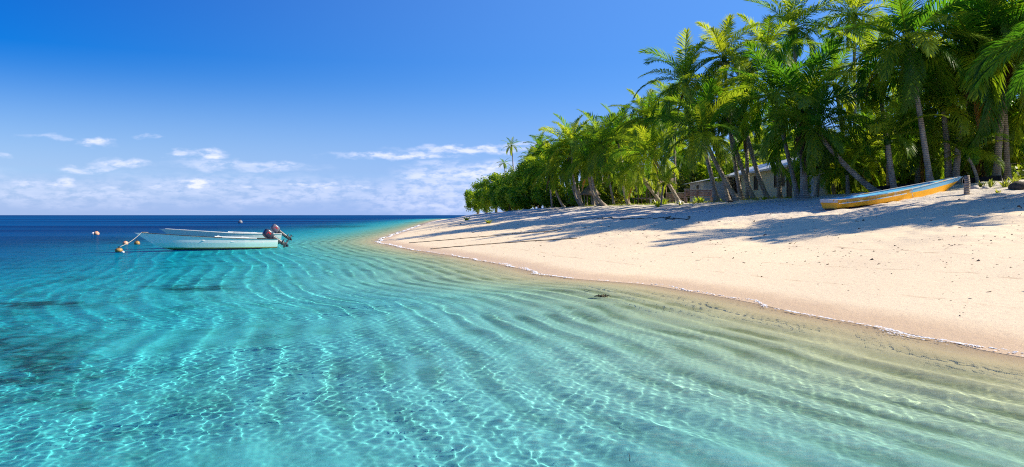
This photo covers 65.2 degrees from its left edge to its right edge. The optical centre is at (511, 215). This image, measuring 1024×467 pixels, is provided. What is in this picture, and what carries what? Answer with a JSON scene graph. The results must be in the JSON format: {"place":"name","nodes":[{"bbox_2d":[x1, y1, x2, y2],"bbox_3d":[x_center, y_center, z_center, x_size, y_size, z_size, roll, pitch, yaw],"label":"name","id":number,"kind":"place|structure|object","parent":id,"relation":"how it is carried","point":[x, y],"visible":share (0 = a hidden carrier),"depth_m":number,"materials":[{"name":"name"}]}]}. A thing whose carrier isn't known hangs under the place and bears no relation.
{"place":"outdoors","nodes":[
{"label":"outdoors","id":0,"kind":"place"},
{"bbox_2d":[0,0,1017,214],"label":"sky","id":1,"kind":"structure","parent":0,"point":[108,107],"materials":[{"name":"blue"}]},
{"bbox_2d":[0,215,1023,466],"bbox_3d":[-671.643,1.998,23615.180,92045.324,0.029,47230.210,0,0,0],"label":"sea water","id":2,"kind":"structure","parent":0,"point":[336,341],"depth_m":10.47,"materials":[{"name":"liquid"}]},
{"bbox_2d":[136,229,288,249],"bbox_3d":[-17.398,1.454,47.080,8.815,1.341,1.830,1,0,-34],"label":"motor boat","id":3,"kind":"object","parent":2,"relation":"on","point":[190,242],"visible":0.94,"depth_m":46.28,"materials":[{"name":"white paint"},{"name":"black plastic"},{"name":"metal"}]},
{"bbox_2d":[161,224,292,243],"bbox_3d":[-17.997,1.252,50.969,8.249,1.355,1.830,0,0,-32],"label":"motor boat","id":4,"kind":"object","parent":2,"relation":"on","point":[277,231],"visible":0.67,"depth_m":50.22,"materials":[{"name":"white paint"},{"name":"black plastic"},{"name":"metal"}]},
{"bbox_2d":[375,225,1017,352],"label":"foam","id":5,"kind":"object","parent":2,"relation":"on","point":[536,272],"visible":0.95,"depth_m":16.11,"materials":[{"name":"white"}]},
{"bbox_2d":[581,197,759,206],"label":"grass","id":6,"kind":"structure","parent":0,"point":[667,203],"depth_m":73.29,"materials":[{"name":"green plant"}]},
{"bbox_2d":[380,180,1023,356],"bbox_3d":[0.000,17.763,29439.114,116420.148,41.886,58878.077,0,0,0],"label":"ground","id":7,"kind":"structure","parent":0,"point":[912,293],"depth_m":26.99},
{"bbox_2d":[463,189,483,213],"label":"broadleaf tree","id":8,"kind":"object","parent":7,"relation":"on","point":[469,192],"visible":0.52,"depth_m":175.35,"materials":[{"name":"green plant"}]},
{"bbox_2d":[468,176,492,212],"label":"broadleaf tree","id":9,"kind":"object","parent":7,"relation":"on","point":[476,196],"visible":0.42,"depth_m":169.33,"materials":[{"name":"green plant"}]},
{"bbox_2d":[409,229,560,242],"bbox_3d":[-1.980,1.338,49.791,11.342,1.051,0.381,0,0,30],"label":"rope","id":10,"kind":"object","parent":7,"relation":"on","point":[487,236],"visible":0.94,"depth_m":49.54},
{"bbox_2d":[478,172,499,212],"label":"broadleaf tree","id":11,"kind":"object","parent":7,"relation":"on","point":[492,177],"visible":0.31,"depth_m":162.13,"materials":[{"name":"green plant"}]},
{"bbox_2d":[485,171,512,211],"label":"broadleaf tree","id":12,"kind":"object","parent":7,"relation":"on","point":[497,183],"visible":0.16,"depth_m":157.36,"materials":[{"name":"green plant"}]},
{"bbox_2d":[430,238,576,248],"bbox_3d":[-0.647,1.528,42.621,9.232,0.788,0.335,0,0,31],"label":"rope","id":13,"kind":"object","parent":7,"relation":"on","point":[503,242],"visible":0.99,"depth_m":42.58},
{"bbox_2d":[494,169,515,210],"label":"broadleaf tree","id":14,"kind":"object","parent":7,"relation":"on","point":[506,181],"visible":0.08,"depth_m":149.16,"materials":[{"name":"green plant"}]},
{"bbox_2d":[489,185,521,211],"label":"broadleaf tree","id":15,"kind":"object","parent":7,"relation":"on","point":[500,196],"visible":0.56,"depth_m":141.92,"materials":[{"name":"green plant"}]},
{"bbox_2d":[501,137,521,173],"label":"palm tree","id":16,"kind":"object","parent":7,"relation":"on","point":[511,148],"visible":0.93,"depth_m":214.52,"materials":[{"name":"green plant"}]},
{"bbox_2d":[506,186,540,209],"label":"broadleaf tree","id":17,"kind":"object","parent":7,"relation":"on","point":[520,197],"visible":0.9,"depth_m":130.25,"materials":[{"name":"green plant"}]},
{"bbox_2d":[507,156,544,208],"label":"broadleaf tree","id":18,"kind":"object","parent":7,"relation":"on","point":[515,179],"visible":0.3,"depth_m":140.72,"materials":[{"name":"green plant"}]},
{"bbox_2d":[518,159,547,207],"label":"broadleaf tree","id":19,"kind":"object","parent":7,"relation":"on","point":[527,185],"visible":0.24,"depth_m":131.75,"materials":[{"name":"green plant"}]},
{"bbox_2d":[523,131,552,207],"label":"palm tree","id":20,"kind":"object","parent":7,"relation":"on","point":[534,138],"visible":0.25,"depth_m":139.72,"materials":[{"name":"green plant"}]},
{"bbox_2d":[518,140,559,207],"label":"palm tree","id":21,"kind":"object","parent":7,"relation":"on","point":[534,149],"visible":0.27,"depth_m":120.67,"materials":[{"name":"green plant"}]},
{"bbox_2d":[523,138,569,184],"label":"palm tree","id":22,"kind":"object","parent":7,"relation":"on","point":[541,142],"visible":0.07,"depth_m":128.32,"materials":[{"name":"green plant"}]},
{"bbox_2d":[523,145,570,207],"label":"palm tree","id":23,"kind":"object","parent":7,"relation":"on","point":[552,183],"visible":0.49,"depth_m":105.87,"materials":[{"name":"green plant"}]},
{"bbox_2d":[531,181,568,207],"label":"broadleaf tree","id":24,"kind":"object","parent":7,"relation":"on","point":[543,195],"visible":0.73,"depth_m":122.74,"materials":[{"name":"green plant"}]},
{"bbox_2d":[531,121,589,201],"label":"palm tree","id":25,"kind":"object","parent":7,"relation":"on","point":[556,166],"visible":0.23,"depth_m":103.04,"materials":[{"name":"green plant"}]},
{"bbox_2d":[539,136,593,205],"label":"palm tree","id":26,"kind":"object","parent":7,"relation":"on","point":[564,167],"visible":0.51,"depth_m":97.36,"materials":[{"name":"green plant"}]},
{"bbox_2d":[537,113,603,205],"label":"palm tree","id":27,"kind":"object","parent":7,"relation":"on","point":[575,126],"visible":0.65,"depth_m":95.85,"materials":[{"name":"green plant"}]},
{"bbox_2d":[563,183,590,205],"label":"bush","id":28,"kind":"object","parent":7,"relation":"on","point":[574,200],"visible":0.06,"depth_m":115.76,"materials":[{"name":"green plant"}]},
{"bbox_2d":[562,183,601,206],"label":"bush","id":29,"kind":"object","parent":7,"relation":"on","point":[568,201],"visible":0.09,"depth_m":122.04,"materials":[{"name":"green plant"}]},
{"bbox_2d":[564,181,608,204],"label":"bush","id":30,"kind":"object","parent":7,"relation":"on","point":[582,196],"visible":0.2,"depth_m":111.94,"materials":[{"name":"green plant"}]},
{"bbox_2d":[553,134,623,205],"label":"palm tree","id":31,"kind":"object","parent":7,"relation":"on","point":[581,162],"visible":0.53,"depth_m":87.71,"materials":[{"name":"green plant"}]},
{"bbox_2d":[580,185,600,204],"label":"thatched hut","id":32,"kind":"object","parent":7,"relation":"on","point":[586,191],"visible":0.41,"depth_m":96.41,"materials":[{"name":"brown wood"}]},
{"bbox_2d":[560,131,624,205],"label":"palm tree","id":33,"kind":"object","parent":7,"relation":"on","point":[610,175],"visible":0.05,"depth_m":99.82,"materials":[{"name":"green plant"}]},
{"bbox_2d":[579,183,608,204],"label":"bush","id":34,"kind":"object","parent":7,"relation":"on","point":[600,192],"visible":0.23,"depth_m":110.68,"materials":[{"name":"green plant"}]},
{"bbox_2d":[559,109,633,205],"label":"palm tree","id":35,"kind":"object","parent":7,"relation":"on","point":[598,132],"visible":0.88,"depth_m":83.26,"materials":[{"name":"green plant"}]},
{"bbox_2d":[571,127,624,204],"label":"palm tree","id":36,"kind":"object","parent":7,"relation":"on","point":[612,197],"visible":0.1,"depth_m":95.33,"materials":[{"name":"green plant"}]},
{"bbox_2d":[577,103,646,202],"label":"palm tree","id":37,"kind":"object","parent":7,"relation":"on","point":[616,121],"visible":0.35,"depth_m":89.63,"materials":[{"name":"green plant"}]},
{"bbox_2d":[589,172,636,204],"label":"bush","id":38,"kind":"object","parent":7,"relation":"on","point":[618,197],"visible":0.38,"depth_m":106.90,"materials":[{"name":"green plant"}]},
{"bbox_2d":[591,159,646,204],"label":"palm tree","id":39,"kind":"object","parent":7,"relation":"on","point":[624,193],"visible":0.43,"depth_m":79.72,"materials":[{"name":"green plant"}]},
{"bbox_2d":[608,107,649,203],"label":"palm tree","id":40,"kind":"object","parent":7,"relation":"on","point":[630,117],"visible":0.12,"depth_m":101.93,"materials":[{"name":"green plant"}]},
{"bbox_2d":[601,140,664,203],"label":"palm tree","id":41,"kind":"object","parent":7,"relation":"on","point":[635,180],"visible":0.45,"depth_m":75.47,"materials":[{"name":"green plant"}]},
{"bbox_2d":[577,216,689,219],"bbox_3d":[7.208,0.218,50.863,1.223,0.357,14.701,0,0,-20],"label":"wrack line","id":42,"kind":"object","parent":7,"relation":"on","point":[668,217],"visible":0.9,"depth_m":49.00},
{"bbox_2d":[624,187,648,203],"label":"bush","id":43,"kind":"object","parent":7,"relation":"on","point":[635,200],"visible":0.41,"depth_m":101.55,"materials":[{"name":"green plant"}]},
{"bbox_2d":[608,88,683,198],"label":"palm tree","id":44,"kind":"object","parent":7,"relation":"on","point":[646,104],"visible":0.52,"depth_m":77.49,"materials":[{"name":"green plant"}]},
{"bbox_2d":[607,121,687,201],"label":"palm tree","id":45,"kind":"object","parent":7,"relation":"on","point":[650,145],"visible":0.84,"depth_m":69.47,"materials":[{"name":"green plant"}]},
{"bbox_2d":[613,91,688,201],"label":"palm tree","id":46,"kind":"object","parent":7,"relation":"on","point":[655,112],"visible":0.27,"depth_m":78.47,"materials":[{"name":"green plant"}]},
{"bbox_2d":[632,178,676,204],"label":"pole shelter","id":47,"kind":"object","parent":7,"relation":"on","point":[641,198],"visible":0.22,"depth_m":86.02,"materials":[{"name":"brown wood"}]},
{"bbox_2d":[641,164,682,204],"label":"palm tree","id":48,"kind":"object","parent":7,"relation":"on","point":[660,177],"visible":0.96,"depth_m":65.93,"materials":[{"name":"green plant"}]},
{"bbox_2d":[643,176,683,202],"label":"bush","id":49,"kind":"object","parent":7,"relation":"on","point":[668,190],"visible":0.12,"depth_m":97.69,"materials":[{"name":"green plant"}]},
{"bbox_2d":[635,77,714,202],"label":"palm tree","id":50,"kind":"object","parent":7,"relation":"on","point":[662,86],"visible":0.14,"depth_m":84.91,"materials":[{"name":"green plant"}]},
{"bbox_2d":[666,193,684,202],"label":"bench","id":51,"kind":"object","parent":7,"relation":"on","point":[672,196],"visible":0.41,"depth_m":71.42,"materials":[{"name":"brown wood"}]},
{"bbox_2d":[660,137,703,177],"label":"palm tree","id":52,"kind":"object","parent":7,"relation":"on","point":[680,169],"visible":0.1,"depth_m":115.78,"materials":[{"name":"green plant"}]},
{"bbox_2d":[632,27,737,201],"bbox_3d":[13.473,-7.433,62.785,8.292,13.900,7.580,0,0,0],"label":"palm tree","id":53,"kind":"object","parent":7,"relation":"on","point":[679,70],"visible":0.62,"depth_m":62.70,"materials":[{"name":"green plant"}]},
{"bbox_2d":[669,170,704,201],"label":"bush","id":54,"kind":"object","parent":7,"relation":"on","point":[683,183],"visible":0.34,"depth_m":94.72,"materials":[{"name":"green plant"}]},
{"bbox_2d":[660,125,729,177],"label":"palm tree","id":55,"kind":"object","parent":7,"relation":"on","point":[678,162],"visible":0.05,"depth_m":95.29,"materials":[{"name":"green plant"}]},
{"bbox_2d":[684,189,712,202],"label":"bench","id":56,"kind":"object","parent":7,"relation":"on","point":[698,194],"visible":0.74,"depth_m":66.44,"materials":[{"name":"brown wood"}]},
{"bbox_2d":[643,78,765,200],"bbox_3d":[13.632,-5.022,57.047,7.692,9.047,8.022,0,0,39],"label":"palm tree","id":57,"kind":"object","parent":7,"relation":"on","point":[701,116],"visible":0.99,"depth_m":56.26,"materials":[{"name":"green plant"}]},
{"bbox_2d":[667,81,743,201],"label":"palm tree","id":58,"kind":"object","parent":7,"relation":"on","point":[727,195],"visible":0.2,"depth_m":59.17,"materials":[{"name":"green plant"}]},
{"bbox_2d":[686,175,729,202],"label":"storage shed","id":59,"kind":"structure","parent":7,"relation":"on","point":[702,185],"depth_m":79.00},
{"bbox_2d":[691,154,727,180],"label":"bush","id":60,"kind":"object","parent":7,"relation":"on","point":[703,170],"visible":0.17,"depth_m":93.44,"materials":[{"name":"green plant"}]},
{"bbox_2d":[682,64,760,199],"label":"palm tree","id":61,"kind":"object","parent":7,"relation":"on","point":[721,79],"visible":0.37,"depth_m":58.28,"materials":[{"name":"green plant"}]},
{"bbox_2d":[430,196,1023,315],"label":"beach debris","id":62,"kind":"object","parent":7,"relation":"on","point":[795,242],"visible":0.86,"depth_m":31.29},
{"bbox_2d":[676,13,781,199],"bbox_3d":[16.404,-7.844,60.884,7.561,14.796,7.304,0,0,0],"label":"palm tree","id":63,"kind":"object","parent":7,"relation":"on","point":[721,41],"visible":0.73,"depth_m":60.46,"materials":[{"name":"green plant"}]},
{"bbox_2d":[725,151,751,172],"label":"bush","id":64,"kind":"object","parent":7,"relation":"on","point":[743,161],"visible":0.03,"depth_m":96.90,"materials":[{"name":"green plant"}]},
{"bbox_2d":[703,46,774,199],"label":"palm tree","id":65,"kind":"object","parent":7,"relation":"on","point":[746,59],"visible":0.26,"depth_m":59.81,"materials":[{"name":"green plant"}]},
{"bbox_2d":[703,69,782,198],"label":"palm tree","id":66,"kind":"object","parent":7,"relation":"on","point":[757,138],"visible":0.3,"depth_m":58.86,"materials":[{"name":"green plant"}]},
{"bbox_2d":[724,131,761,157],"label":"palm tree","id":67,"kind":"object","parent":7,"relation":"on","point":[755,147],"visible":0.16,"depth_m":104.55,"materials":[{"name":"green plant"}]},
{"bbox_2d":[730,149,761,170],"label":"bush","id":68,"kind":"object","parent":7,"relation":"on","point":[755,154],"visible":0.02,"depth_m":99.20,"materials":[{"name":"green plant"}]},
{"bbox_2d":[727,9,822,197],"bbox_3d":[19.433,-8.221,61.914,8.265,15.658,7.530,0,0,-33],"label":"palm tree","id":69,"kind":"object","parent":7,"relation":"on","point":[772,37],"visible":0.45,"depth_m":61.37,"materials":[{"name":"green plant"}]},
{"bbox_2d":[710,34,840,198],"bbox_3d":[16.307,-5.906,50.599,7.576,10.726,7.894,0,0,0],"label":"palm tree","id":70,"kind":"object","parent":7,"relation":"on","point":[777,93],"visible":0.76,"depth_m":50.21,"materials":[{"name":"green plant"}]},
{"bbox_2d":[761,129,795,153],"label":"bush","id":71,"kind":"object","parent":7,"relation":"on","point":[791,142],"depth_m":101.28,"materials":[{"name":"green plant"}]},
{"bbox_2d":[763,144,793,163],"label":"bush","id":72,"kind":"object","parent":7,"relation":"on","point":[782,157],"visible":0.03,"depth_m":83.84,"materials":[{"name":"green plant"}]},
{"bbox_2d":[726,158,839,200],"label":"beach house","id":73,"kind":"structure","parent":7,"relation":"on","point":[769,179],"depth_m":70.34,"materials":[{"name":"white paint"}]},
{"bbox_2d":[774,172,784,187],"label":"window","id":74,"kind":"structure","parent":73,"relation":"in","point":[782,178],"depth_m":65.87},
{"bbox_2d":[786,179,791,197],"bbox_3d":[22.189,-2.328,64.000,0.082,2.190,1.140,0,0,0],"label":"door","id":75,"kind":"structure","parent":73,"relation":"in","point":[788,188],"depth_m":64.20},
{"bbox_2d":[733,0,846,157],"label":"palm tree","id":76,"kind":"object","parent":7,"relation":"on","point":[795,52],"visible":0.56,"depth_m":65.21,"materials":[{"name":"green plant"}]},
{"bbox_2d":[788,158,811,193],"bbox_3d":[21.385,-2.788,58.647,2.631,3.795,4.756,0,0,26],"label":"bush","id":77,"kind":"object","parent":7,"relation":"on","point":[798,180],"visible":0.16,"depth_m":57.42,"materials":[{"name":"green plant"}]},
{"bbox_2d":[718,36,897,199],"bbox_3d":[17.995,-5.536,49.852,10.112,10.061,10.330,0,0,-37],"label":"palm tree","id":78,"kind":"object","parent":7,"relation":"on","point":[813,84],"visible":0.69,"depth_m":48.40,"materials":[{"name":"green plant"}]},
{"bbox_2d":[780,136,855,195],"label":"palm tree","id":79,"kind":"object","parent":7,"relation":"on","point":[817,190],"visible":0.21,"depth_m":52.94,"materials":[{"name":"green plant"}]},
{"bbox_2d":[808,173,828,195],"bbox_3d":[21.703,-2.115,57.000,1.500,1.950,2.600,0,0,0],"label":"white hut","id":80,"kind":"object","parent":7,"relation":"on","point":[813,181],"visible":0.14,"depth_m":56.00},
{"bbox_2d":[762,83,880,191],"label":"palm tree","id":81,"kind":"object","parent":7,"relation":"on","point":[816,118],"visible":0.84,"depth_m":47.16,"materials":[{"name":"green plant"}]},
{"bbox_2d":[802,37,859,133],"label":"palm tree","id":82,"kind":"object","parent":7,"relation":"on","point":[835,62],"visible":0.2,"depth_m":57.13,"materials":[{"name":"green plant"}]},
{"bbox_2d":[784,125,880,194],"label":"palm tree","id":83,"kind":"object","parent":7,"relation":"on","point":[832,188],"visible":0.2,"depth_m":55.37,"materials":[{"name":"green plant"}]},
{"bbox_2d":[807,137,897,193],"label":"palm tree","id":84,"kind":"object","parent":7,"relation":"on","point":[846,173],"visible":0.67,"depth_m":49.33,"materials":[{"name":"green plant"}]},
{"bbox_2d":[796,0,915,139],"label":"palm tree","id":85,"kind":"object","parent":7,"relation":"on","point":[851,14],"visible":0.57,"depth_m":65.87,"materials":[{"name":"green plant"}]},
{"bbox_2d":[832,79,884,123],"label":"palm tree","id":86,"kind":"object","parent":7,"relation":"on","point":[858,108],"visible":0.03,"depth_m":107.39,"materials":[{"name":"green plant"}]},
{"bbox_2d":[837,140,899,193],"bbox_3d":[25.115,-3.213,57.562,5.114,4.746,2.777,0,0,-14],"label":"bush","id":87,"kind":"object","parent":7,"relation":"on","point":[879,158],"visible":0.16,"depth_m":57.10,"materials":[{"name":"green plant"}]},
{"bbox_2d":[822,13,924,184],"bbox_3d":[24.593,-7.226,54.026,7.677,12.611,7.829,0,0,27],"label":"palm tree","id":88,"kind":"object","parent":7,"relation":"on","point":[863,41],"visible":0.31,"depth_m":53.87,"materials":[{"name":"green plant"}]},
{"bbox_2d":[836,109,916,189],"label":"palm tree","id":89,"kind":"object","parent":7,"relation":"on","point":[866,114],"visible":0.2,"depth_m":55.98,"materials":[{"name":"green plant"}]},
{"bbox_2d":[822,93,949,188],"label":"palm tree","id":90,"kind":"object","parent":7,"relation":"on","point":[888,124],"visible":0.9,"depth_m":46.34,"materials":[{"name":"green plant"}]},
{"bbox_2d":[820,176,960,209],"bbox_3d":[20.259,-1.164,41.956,9.233,1.102,1.570,-6,3,-20],"label":"beached boat","id":91,"kind":"object","parent":7,"relation":"on","point":[894,194],"visible":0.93,"depth_m":41.34,"materials":[{"name":"yellow paint"}]},
{"bbox_2d":[874,157,924,183],"bbox_3d":[30.404,-3.611,62.913,5.694,5.335,7.227,0,0,36],"label":"bush","id":92,"kind":"object","parent":7,"relation":"on","point":[879,171],"visible":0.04,"depth_m":60.92,"materials":[{"name":"green plant"}]},
{"bbox_2d":[817,0,1014,181],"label":"palm tree","id":93,"kind":"object","parent":7,"relation":"on","point":[903,54],"visible":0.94,"depth_m":44.70,"materials":[{"name":"green plant"}]},
{"bbox_2d":[863,103,975,183],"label":"palm tree","id":94,"kind":"object","parent":7,"relation":"on","point":[917,169],"visible":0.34,"depth_m":51.85,"materials":[{"name":"green plant"}]},
{"bbox_2d":[877,135,980,185],"bbox_3d":[31.307,-3.784,59.626,8.121,5.228,7.434,0,0,0],"label":"bush","id":95,"kind":"object","parent":7,"relation":"on","point":[911,178],"visible":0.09,"depth_m":59.44,"materials":[{"name":"green plant"}]},
{"bbox_2d":[852,0,1023,183],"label":"palm tree","id":96,"kind":"object","parent":7,"relation":"on","point":[981,14],"visible":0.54,"depth_m":45.27,"materials":[{"name":"green plant"}]},
{"bbox_2d":[876,175,1002,189],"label":"timber wall","id":97,"kind":"structure","parent":7,"relation":"on","point":[993,178],"depth_m":47.34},
{"bbox_2d":[889,51,1014,178],"bbox_3d":[25.445,-5.335,47.312,6.854,8.301,6.213,0,0,0],"label":"palm tree","id":98,"kind":"object","parent":7,"relation":"on","point":[956,109],"visible":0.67,"depth_m":47.23,"materials":[{"name":"green plant"}]},
{"bbox_2d":[938,147,979,178],"bbox_3d":[33.089,-3.481,58.059,4.798,4.008,5.212,0,0,0],"label":"bush","id":99,"kind":"object","parent":7,"relation":"on","point":[966,168],"visible":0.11,"depth_m":56.38,"materials":[{"name":"green plant"}]},
{"bbox_2d":[900,0,1021,175],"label":"palm tree","id":100,"kind":"object","parent":7,"relation":"on","point":[937,102],"visible":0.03,"depth_m":51.99,"materials":[{"name":"green plant"}]},
{"bbox_2d":[964,175,969,194],"bbox_3d":[22.747,-1.365,40.000,0.319,1.256,0.311,0,0,0],"label":"wooden post","id":101,"kind":"object","parent":7,"relation":"on","point":[966,184],"visible":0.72,"depth_m":39.89,"materials":[{"name":"grey wood"}]},
{"bbox_2d":[914,0,1023,179],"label":"palm tree","id":102,"kind":"object","parent":7,"relation":"on","point":[996,94],"visible":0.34,"depth_m":45.64,"materials":[{"name":"green plant"}]},
{"bbox_2d":[917,121,1020,181],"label":"palm tree","id":103,"kind":"object","parent":7,"relation":"on","point":[961,146],"visible":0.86,"depth_m":46.15,"materials":[{"name":"green plant"}]},
{"bbox_2d":[915,0,1023,180],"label":"palm tree","id":104,"kind":"object","parent":7,"relation":"on","point":[1006,147],"visible":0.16,"depth_m":47.32,"materials":[{"name":"green plant"}]},
{"bbox_2d":[934,37,1023,165],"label":"palm tree","id":105,"kind":"object","parent":7,"relation":"on","point":[1015,134],"visible":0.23,"depth_m":47.49,"materials":[{"name":"green plant"}]},
{"bbox_2d":[938,103,1023,177],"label":"palm tree","id":106,"kind":"object","parent":7,"relation":"on","point":[984,166],"visible":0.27,"depth_m":49.39,"materials":[{"name":"green plant"}]},
{"bbox_2d":[951,128,1023,179],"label":"bush","id":107,"kind":"object","parent":7,"relation":"on","point":[1019,173],"visible":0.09,"depth_m":55.04,"materials":[{"name":"green plant"}]},
{"bbox_2d":[964,21,1023,109],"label":"palm tree","id":108,"kind":"object","parent":7,"relation":"on","point":[1009,98],"visible":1,"depth_m":38.25,"materials":[{"name":"green plant"}]},
{"bbox_2d":[997,178,1012,186],"bbox_3d":[25.319,-1.685,40.978,1.028,0.572,0.925,0,0,-7],"label":"sprout","id":109,"kind":"object","parent":7,"relation":"on","point":[1004,183],"visible":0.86,"depth_m":40.90,"materials":[{"name":"green plant"}]},
{"bbox_2d":[1008,181,1023,189],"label":"stone","id":110,"kind":"object","parent":7,"relation":"on","point":[1017,185],"visible":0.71,"depth_m":39.25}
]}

